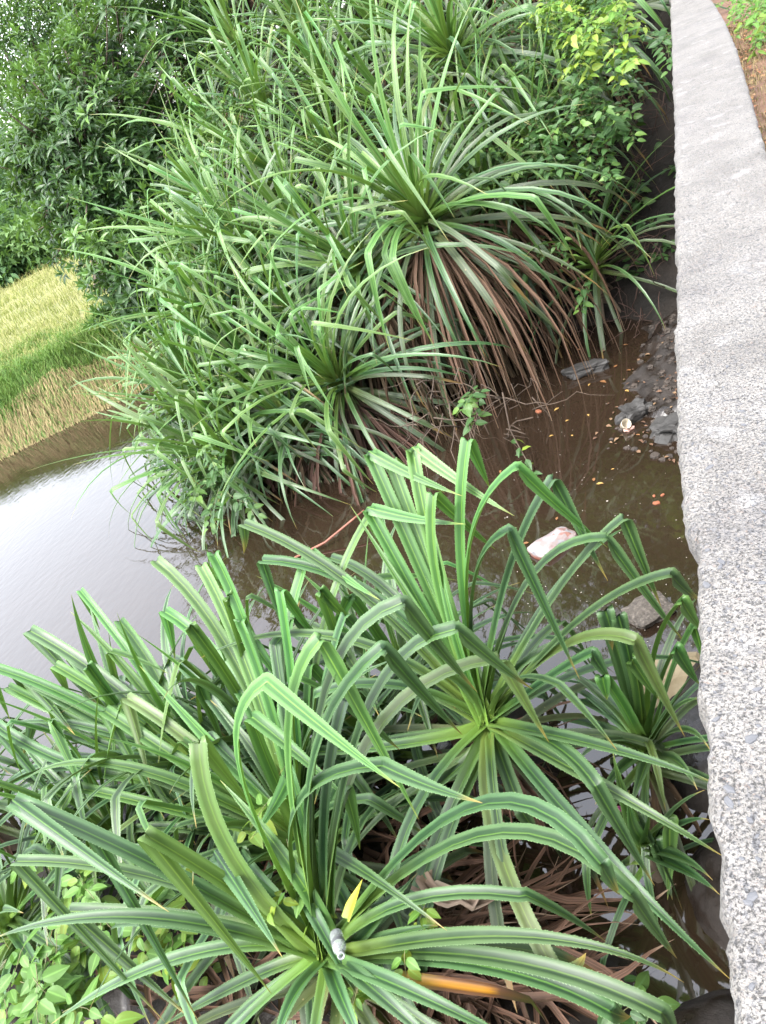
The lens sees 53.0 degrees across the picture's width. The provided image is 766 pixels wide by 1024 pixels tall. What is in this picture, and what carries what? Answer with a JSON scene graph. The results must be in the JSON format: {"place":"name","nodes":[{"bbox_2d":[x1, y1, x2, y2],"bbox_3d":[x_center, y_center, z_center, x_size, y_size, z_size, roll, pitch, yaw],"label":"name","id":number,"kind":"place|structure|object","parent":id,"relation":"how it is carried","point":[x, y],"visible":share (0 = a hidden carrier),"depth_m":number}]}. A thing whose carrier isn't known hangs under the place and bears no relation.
{"place":"outdoors","nodes":[
{"label":"outdoors","id":0,"kind":"place"},
{"bbox_2d":[0,113,253,444],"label":"meadow","id":1,"kind":"structure","parent":0,"point":[57,304],"depth_m":21.52},
{"bbox_2d":[0,99,28,176],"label":"meadow tree","id":2,"kind":"object","parent":1,"relation":"on","point":[2,138],"visible":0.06,"depth_m":40.20},
{"bbox_2d":[0,231,31,287],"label":"meadow tree","id":3,"kind":"object","parent":1,"relation":"on","point":[8,271],"visible":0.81,"depth_m":30.29},
{"bbox_2d":[0,189,38,255],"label":"meadow tree","id":4,"kind":"object","parent":1,"relation":"on","point":[9,212],"visible":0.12,"depth_m":31.96},
{"bbox_2d":[0,153,41,220],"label":"meadow tree","id":5,"kind":"object","parent":1,"relation":"on","point":[2,182],"visible":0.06,"depth_m":35.66},
{"bbox_2d":[0,207,67,277],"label":"meadow tree","id":6,"kind":"object","parent":1,"relation":"on","point":[18,229],"visible":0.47,"depth_m":30.11},
{"bbox_2d":[0,255,115,368],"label":"meadow grass","id":7,"kind":"structure","parent":1,"relation":"on","point":[45,327],"depth_m":21.85},
{"bbox_2d":[0,280,150,421],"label":"bank top grass","id":8,"kind":"structure","parent":1,"relation":"on","point":[11,372],"depth_m":15.46},
{"bbox_2d":[0,0,160,289],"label":"tall tree","id":9,"kind":"object","parent":1,"relation":"on","point":[40,11],"visible":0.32,"depth_m":20.33},
{"bbox_2d":[0,331,170,458],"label":"hanging green grass","id":10,"kind":"structure","parent":1,"relation":"on","point":[32,374],"depth_m":15.18},
{"bbox_2d":[0,336,188,460],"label":"hanging dry grass","id":11,"kind":"structure","parent":1,"relation":"on","point":[24,412],"depth_m":15.12},
{"bbox_2d":[0,0,344,132],"label":"sky","id":12,"kind":"structure","parent":0,"point":[184,55]},
{"bbox_2d":[0,319,729,1003],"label":"water","id":13,"kind":"structure","parent":0,"point":[58,547],"depth_m":7.93},
{"bbox_2d":[295,509,363,557],"bbox_3d":[-0.546,0.226,7.799,0.763,0.208,0.410,-8,34,26],"label":"stick","id":14,"kind":"object","parent":13,"relation":"in","point":[332,536],"visible":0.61,"depth_m":7.76},
{"bbox_2d":[527,526,577,559],"bbox_3d":[1.443,0.288,6.479,0.418,0.217,0.247,-31,31,-11],"label":"brick chunk","id":15,"kind":"object","parent":13,"relation":"in","point":[539,548],"visible":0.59,"depth_m":6.41},
{"bbox_2d":[504,386,691,656],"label":"floating leaves","id":16,"kind":"object","parent":13,"relation":"on","point":[619,532],"visible":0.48,"depth_m":5.97},
{"bbox_2d":[621,591,674,628],"bbox_3d":[1.886,0.698,5.461,0.354,0.117,0.304,-27,30,-3],"label":"rubble","id":17,"kind":"object","parent":13,"relation":"in","point":[641,612],"visible":0.73,"depth_m":5.41},
{"bbox_2d":[0,309,734,1023],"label":"mud bank","id":18,"kind":"structure","parent":0,"point":[714,1007],"depth_m":4.19},
{"bbox_2d":[0,686,81,870],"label":"screw pine","id":19,"kind":"object","parent":18,"relation":"on","point":[9,832],"visible":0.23,"depth_m":5.83},
{"bbox_2d":[0,907,144,1023],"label":"creeper","id":20,"kind":"object","parent":18,"relation":"on","point":[51,998],"visible":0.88,"depth_m":3.84},
{"bbox_2d":[0,729,193,1020],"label":"screw pine","id":21,"kind":"object","parent":18,"relation":"on","point":[15,896],"visible":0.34,"depth_m":4.51},
{"bbox_2d":[0,595,226,947],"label":"screw pine","id":22,"kind":"object","parent":18,"relation":"on","point":[94,675],"visible":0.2,"depth_m":4.74},
{"bbox_2d":[10,824,226,999],"bbox_3d":[-1.610,2.221,4.399,1.790,0.668,0.993,-8,34,26],"label":"creeper","id":23,"kind":"object","parent":18,"relation":"on","point":[88,889],"visible":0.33,"depth_m":4.04},
{"bbox_2d":[0,682,243,1022],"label":"screw pine","id":24,"kind":"object","parent":18,"relation":"on","point":[63,743],"visible":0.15,"depth_m":4.65},
{"bbox_2d":[0,557,426,1023],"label":"screw pine","id":25,"kind":"object","parent":18,"relation":"on","point":[41,694],"visible":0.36,"depth_m":4.79},
{"bbox_2d":[64,539,396,1023],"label":"screw pine","id":26,"kind":"object","parent":18,"relation":"on","point":[207,651],"visible":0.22,"depth_m":4.28},
{"bbox_2d":[21,517,514,1023],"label":"screw pine","id":27,"kind":"object","parent":18,"relation":"on","point":[261,737],"visible":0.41,"depth_m":4.13},
{"bbox_2d":[6,687,674,1023],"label":"leaf litter","id":28,"kind":"object","parent":18,"relation":"on","point":[465,916],"visible":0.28,"depth_m":3.84},
{"bbox_2d":[0,593,682,1023],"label":"screw pine","id":29,"kind":"object","parent":18,"relation":"on","point":[242,893],"visible":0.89,"depth_m":3.09},
{"bbox_2d":[237,794,337,940],"bbox_3d":[-0.457,1.609,3.484,0.573,0.279,0.580,-8,34,26],"label":"creeper","id":30,"kind":"object","parent":29,"relation":"attached to","point":[278,899],"visible":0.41,"depth_m":3.42},
{"bbox_2d":[330,928,345,959],"bbox_3d":[-0.179,1.746,3.099,0.057,0.057,0.173,-31,4,-10],"label":"plastic bottle","id":31,"kind":"object","parent":29,"relation":"attached to","point":[338,943],"visible":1,"depth_m":3.07},
{"bbox_2d":[341,880,361,921],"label":"yellow leaf","id":32,"kind":"object","parent":29,"relation":"attached to","point":[349,907],"visible":1,"depth_m":3.16},
{"bbox_2d":[346,904,446,1022],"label":"creeper","id":33,"kind":"object","parent":29,"relation":"attached to","point":[414,973],"visible":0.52,"depth_m":3.05},
{"bbox_2d":[419,869,460,888],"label":"curled leaf","id":34,"kind":"object","parent":29,"relation":"attached to","point":[438,883],"visible":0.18,"depth_m":3.44},
{"bbox_2d":[415,871,478,909],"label":"curled leaf","id":35,"kind":"object","parent":29,"relation":"on","point":[422,886],"visible":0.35,"depth_m":3.35},
{"bbox_2d":[411,875,493,910],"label":"curled leaf","id":36,"kind":"object","parent":29,"relation":"on","point":[482,903],"visible":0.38,"depth_m":3.36},
{"bbox_2d":[402,971,542,1016],"bbox_3d":[0.329,1.897,2.993,0.539,0.277,0.076,-8,34,26],"label":"fallen leaf","id":37,"kind":"object","parent":29,"relation":"attached to","point":[451,984],"visible":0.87,"depth_m":2.91},
{"bbox_2d":[175,539,579,936],"bbox_3d":[0.021,1.235,4.766,2.524,2.492,2.448,-8,34,26],"label":"screw pine","id":38,"kind":"object","parent":18,"relation":"on","point":[329,603],"visible":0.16,"depth_m":4.39},
{"bbox_2d":[246,518,594,849],"bbox_3d":[0.215,1.155,5.157,2.362,2.363,2.422,-8,34,26],"label":"screw pine","id":39,"kind":"object","parent":18,"relation":"on","point":[355,602],"visible":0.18,"depth_m":4.84},
{"bbox_2d":[216,437,729,1011],"bbox_3d":[0.413,1.196,4.028,2.594,3.042,2.331,-8,34,26],"label":"screw pine","id":40,"kind":"object","parent":18,"relation":"on","point":[494,735],"visible":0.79,"depth_m":3.64},
{"bbox_2d":[366,334,589,480],"bbox_3d":[1.097,-0.835,8.063,2.622,2.119,2.157,-8,34,26],"label":"twig tangle","id":41,"kind":"object","parent":18,"relation":"on","point":[449,413],"visible":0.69,"depth_m":7.96},
{"bbox_2d":[502,392,541,474],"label":"sprig","id":42,"kind":"object","parent":18,"relation":"on","point":[528,463],"visible":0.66,"depth_m":7.53},
{"bbox_2d":[561,358,609,380],"bbox_3d":[2.312,-1.621,8.766,0.548,0.199,0.265,-15,32,16],"label":"stone","id":43,"kind":"object","parent":18,"relation":"on","point":[598,365],"visible":0.92,"depth_m":8.68},
{"bbox_2d":[620,419,630,428],"bbox_3d":[2.353,-0.849,7.476,0.100,0.100,0.085,-9,-9,-7],"label":"cup","id":44,"kind":"object","parent":18,"relation":"on","point":[625,424],"visible":1,"depth_m":7.47},
{"bbox_2d":[542,594,709,921],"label":"screw pine","id":45,"kind":"object","parent":18,"relation":"on","point":[628,705],"visible":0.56,"depth_m":3.75},
{"bbox_2d":[623,426,634,431],"bbox_3d":[2.396,-0.809,7.474,0.116,0.031,0.064,-24,30,1],"label":"brick bit","id":46,"kind":"object","parent":18,"relation":"on","point":[628,430],"visible":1,"depth_m":7.45},
{"bbox_2d":[614,397,652,424],"bbox_3d":[2.487,-0.973,7.617,0.403,0.225,0.274,-21,30,6],"label":"stone","id":47,"kind":"object","parent":18,"relation":"on","point":[635,410],"visible":0.81,"depth_m":7.55},
{"bbox_2d":[593,341,678,464],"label":"mud leaf litter","id":48,"kind":"object","parent":18,"relation":"on","point":[641,440],"visible":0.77,"depth_m":7.51},
{"bbox_2d":[597,970,680,1023],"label":"creeper","id":49,"kind":"object","parent":18,"relation":"on","point":[641,979],"visible":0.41,"depth_m":3.23},
{"bbox_2d":[607,314,676,461],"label":"pebbles","id":50,"kind":"object","parent":18,"relation":"on","point":[667,411],"visible":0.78,"depth_m":7.74},
{"bbox_2d":[600,754,719,965],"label":"screw pine","id":51,"kind":"object","parent":18,"relation":"on","point":[670,853],"visible":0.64,"depth_m":3.52},
{"bbox_2d":[649,411,678,444],"bbox_3d":[2.700,-0.781,7.173,0.412,0.246,0.461,8,43,43],"label":"stone","id":52,"kind":"object","parent":18,"relation":"on","point":[663,429],"visible":0.51,"depth_m":7.10},
{"bbox_2d":[643,652,699,708],"bbox_3d":[1.794,1.089,4.770,0.521,0.301,0.401,-18,31,11],"label":"sandstone block","id":53,"kind":"object","parent":18,"relation":"on","point":[679,678],"depth_m":4.65},
{"bbox_2d":[210,0,677,403],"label":"bank","id":54,"kind":"structure","parent":0,"point":[666,270],"depth_m":9.73},
{"bbox_2d":[0,0,285,345],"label":"broadleaf tree","id":55,"kind":"object","parent":54,"relation":"on","point":[60,131],"visible":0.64,"depth_m":13.18},
{"bbox_2d":[38,318,298,547],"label":"screw pine","id":56,"kind":"object","parent":54,"relation":"on","point":[160,455],"visible":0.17,"depth_m":9.14},
{"bbox_2d":[77,222,284,495],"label":"screw pine","id":57,"kind":"object","parent":54,"relation":"on","point":[167,347],"visible":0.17,"depth_m":9.28},
{"bbox_2d":[70,270,309,530],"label":"screw pine","id":58,"kind":"object","parent":54,"relation":"on","point":[160,361],"visible":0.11,"depth_m":9.28},
{"bbox_2d":[115,351,266,534],"bbox_3d":[-2.549,-1.148,10.075,4.043,1.520,4.766,-8,34,26],"label":"climbing vine","id":59,"kind":"object","parent":54,"relation":"on","point":[212,477],"visible":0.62,"depth_m":8.22},
{"bbox_2d":[88,145,294,399],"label":"screw pine","id":60,"kind":"object","parent":54,"relation":"on","point":[164,270],"visible":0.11,"depth_m":9.86},
{"bbox_2d":[97,131,303,357],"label":"screw pine","id":61,"kind":"object","parent":54,"relation":"on","point":[162,212],"visible":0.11,"depth_m":9.79},
{"bbox_2d":[153,0,248,62],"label":"roadside tree","id":62,"kind":"object","parent":54,"relation":"on","point":[228,2],"visible":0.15,"depth_m":13.83},
{"bbox_2d":[159,41,243,216],"bbox_3d":[-2.700,-6.031,11.428,2.537,2.193,4.975,-8,34,26],"label":"climbing vine","id":63,"kind":"object","parent":54,"relation":"on","point":[211,113],"visible":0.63,"depth_m":10.93},
{"bbox_2d":[72,215,332,488],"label":"screw pine","id":64,"kind":"object","parent":54,"relation":"on","point":[187,306],"visible":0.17,"depth_m":9.43},
{"bbox_2d":[100,67,307,276],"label":"screw pine","id":65,"kind":"object","parent":54,"relation":"on","point":[184,183],"visible":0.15,"depth_m":10.76},
{"bbox_2d":[90,30,332,219],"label":"screw pine","id":66,"kind":"object","parent":54,"relation":"on","point":[194,104],"visible":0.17,"depth_m":11.20},
{"bbox_2d":[70,111,359,357],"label":"screw pine","id":67,"kind":"object","parent":54,"relation":"on","point":[195,182],"visible":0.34,"depth_m":9.59},
{"bbox_2d":[74,294,356,534],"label":"screw pine","id":68,"kind":"object","parent":54,"relation":"on","point":[203,401],"visible":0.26,"depth_m":8.77},
{"bbox_2d":[72,314,360,557],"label":"screw pine","id":69,"kind":"object","parent":54,"relation":"on","point":[194,417],"visible":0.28,"depth_m":8.76},
{"bbox_2d":[53,168,380,415],"bbox_3d":[-1.801,-2.605,10.117,3.715,4.300,3.773,-8,34,26],"label":"screw pine","id":70,"kind":"object","parent":54,"relation":"on","point":[186,280],"visible":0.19,"depth_m":9.33},
{"bbox_2d":[166,0,277,78],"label":"screw pine","id":71,"kind":"object","parent":54,"relation":"on","point":[244,17],"visible":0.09,"depth_m":14.20},
{"bbox_2d":[170,0,281,72],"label":"screw pine","id":72,"kind":"object","parent":54,"relation":"on","point":[251,3],"visible":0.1,"depth_m":14.04},
{"bbox_2d":[121,0,341,142],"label":"screw pine","id":73,"kind":"object","parent":54,"relation":"on","point":[224,23],"visible":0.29,"depth_m":11.91},
{"bbox_2d":[152,0,365,202],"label":"screw pine","id":74,"kind":"object","parent":54,"relation":"on","point":[263,97],"visible":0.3,"depth_m":10.80},
{"bbox_2d":[134,273,407,544],"bbox_3d":[-1.160,-0.963,9.220,3.337,3.868,3.242,-8,34,26],"label":"screw pine","id":75,"kind":"object","parent":54,"relation":"on","point":[248,376],"visible":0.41,"depth_m":8.61},
{"bbox_2d":[162,50,389,274],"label":"screw pine","id":76,"kind":"object","parent":54,"relation":"on","point":[260,161],"visible":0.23,"depth_m":10.10},
{"bbox_2d":[145,198,410,389],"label":"screw pine","id":77,"kind":"object","parent":54,"relation":"on","point":[263,288],"visible":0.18,"depth_m":9.11},
{"bbox_2d":[166,92,398,354],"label":"screw pine","id":78,"kind":"object","parent":54,"relation":"on","point":[266,192],"visible":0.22,"depth_m":9.49},
{"bbox_2d":[146,231,421,493],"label":"screw pine","id":79,"kind":"object","parent":54,"relation":"on","point":[216,316],"visible":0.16,"depth_m":8.81},
{"bbox_2d":[233,0,345,65],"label":"screw pine","id":80,"kind":"object","parent":54,"relation":"on","point":[270,10],"visible":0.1,"depth_m":12.62},
{"bbox_2d":[209,0,417,134],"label":"screw pine","id":81,"kind":"object","parent":54,"relation":"on","point":[288,5],"visible":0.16,"depth_m":11.51},
{"bbox_2d":[231,0,423,177],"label":"screw pine","id":82,"kind":"object","parent":54,"relation":"on","point":[329,47],"visible":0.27,"depth_m":10.38},
{"bbox_2d":[224,0,442,249],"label":"screw pine","id":83,"kind":"object","parent":54,"relation":"on","point":[316,122],"visible":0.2,"depth_m":9.95},
{"bbox_2d":[167,65,531,471],"bbox_3d":[0.044,-2.647,9.263,3.840,4.913,4.164,-8,34,26],"label":"screw pine","id":84,"kind":"object","parent":54,"relation":"on","point":[351,276],"visible":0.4,"depth_m":8.62},
{"bbox_2d":[190,181,509,506],"bbox_3d":[-0.396,-1.282,8.880,3.919,5.159,4.338,-8,34,26],"label":"screw pine","id":85,"kind":"object","parent":54,"relation":"on","point":[361,412],"visible":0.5,"depth_m":8.43},
{"bbox_2d":[267,0,474,76],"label":"screw pine","id":86,"kind":"object","parent":54,"relation":"on","point":[353,12],"visible":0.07,"depth_m":11.88},
{"bbox_2d":[245,0,523,216],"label":"screw pine","id":87,"kind":"object","parent":54,"relation":"on","point":[364,71],"visible":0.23,"depth_m":9.50},
{"bbox_2d":[277,0,500,146],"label":"screw pine","id":88,"kind":"object","parent":54,"relation":"on","point":[363,13],"visible":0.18,"depth_m":10.75},
{"bbox_2d":[341,0,503,62],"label":"screw pine","id":89,"kind":"object","parent":54,"relation":"on","point":[486,8],"visible":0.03,"depth_m":11.17},
{"bbox_2d":[218,0,637,444],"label":"screw pine","id":90,"kind":"object","parent":54,"relation":"on","point":[403,172],"visible":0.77,"depth_m":8.16},
{"bbox_2d":[306,0,611,209],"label":"screw pine","id":91,"kind":"object","parent":54,"relation":"on","point":[435,27],"visible":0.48,"depth_m":9.18},
{"bbox_2d":[344,1,590,227],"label":"screw pine","id":92,"kind":"object","parent":54,"relation":"on","point":[504,66],"visible":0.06,"depth_m":9.34},
{"bbox_2d":[366,254,576,422],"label":"screw pine","id":93,"kind":"object","parent":54,"relation":"on","point":[478,356],"visible":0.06,"depth_m":9.34},
{"bbox_2d":[379,59,590,220],"bbox_3d":[1.097,-4.418,9.049,2.459,1.878,2.252,-8,34,26],"label":"climbing vine","id":94,"kind":"object","parent":54,"relation":"on","point":[517,174],"visible":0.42,"depth_m":8.74},
{"bbox_2d":[337,31,644,375],"bbox_3d":[1.563,-3.551,9.669,3.454,4.822,3.517,-8,34,26],"label":"screw pine","id":95,"kind":"object","parent":54,"relation":"on","point":[557,208],"visible":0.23,"depth_m":9.06},
{"bbox_2d":[444,0,570,70],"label":"screw pine","id":96,"kind":"object","parent":54,"relation":"on","point":[496,8],"visible":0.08,"depth_m":11.12},
{"bbox_2d":[452,236,593,435],"bbox_3d":[1.456,-2.066,7.997,1.261,1.019,3.171,-8,34,26],"label":"climbing vine","id":97,"kind":"object","parent":54,"relation":"on","point":[468,404],"visible":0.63,"depth_m":7.59},
{"bbox_2d":[424,0,670,290],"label":"screw pine","id":98,"kind":"object","parent":54,"relation":"on","point":[515,83],"visible":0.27,"depth_m":8.98},
{"bbox_2d":[432,0,672,214],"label":"climbing vine","id":99,"kind":"object","parent":54,"relation":"on","point":[621,126],"visible":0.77,"depth_m":8.40},
{"bbox_2d":[478,0,627,31],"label":"screw pine","id":100,"kind":"object","parent":54,"relation":"on","point":[533,1],"visible":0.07,"depth_m":10.96},
{"bbox_2d":[459,0,671,179],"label":"screw pine","id":101,"kind":"object","parent":54,"relation":"on","point":[556,56],"visible":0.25,"depth_m":9.55},
{"bbox_2d":[517,0,650,91],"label":"shrub","id":102,"kind":"object","parent":54,"relation":"on","point":[596,43],"visible":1,"depth_m":7.70},
{"bbox_2d":[500,134,676,362],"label":"screw pine","id":103,"kind":"object","parent":54,"relation":"on","point":[601,254],"visible":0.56,"depth_m":9.10},
{"bbox_2d":[478,0,742,164],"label":"shrub","id":104,"kind":"object","parent":54,"relation":"on","point":[647,5],"visible":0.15,"depth_m":9.61},
{"bbox_2d":[547,33,674,352],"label":"rootlets","id":105,"kind":"object","parent":54,"relation":"on","point":[648,235],"visible":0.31,"depth_m":9.33},
{"bbox_2d":[604,111,675,280],"bbox_3d":[3.245,-4.356,9.658,1.074,1.989,2.892,-8,34,26],"label":"climbing vine","id":106,"kind":"object","parent":54,"relation":"on","point":[636,205],"visible":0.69,"depth_m":9.30},
{"bbox_2d":[669,0,765,1023],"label":"creek wall","id":107,"kind":"structure","parent":0,"point":[720,238],"depth_m":1.73},
{"bbox_2d":[711,0,765,138],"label":"verge","id":108,"kind":"structure","parent":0,"point":[724,14],"depth_m":6.62},
{"bbox_2d":[715,0,765,62],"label":"weed patch","id":109,"kind":"object","parent":108,"relation":"on","point":[758,7],"visible":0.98,"depth_m":7.22},
{"bbox_2d":[726,14,765,149],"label":"pine straw","id":110,"kind":"object","parent":108,"relation":"on","point":[746,64],"visible":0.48,"depth_m":6.49}
]}

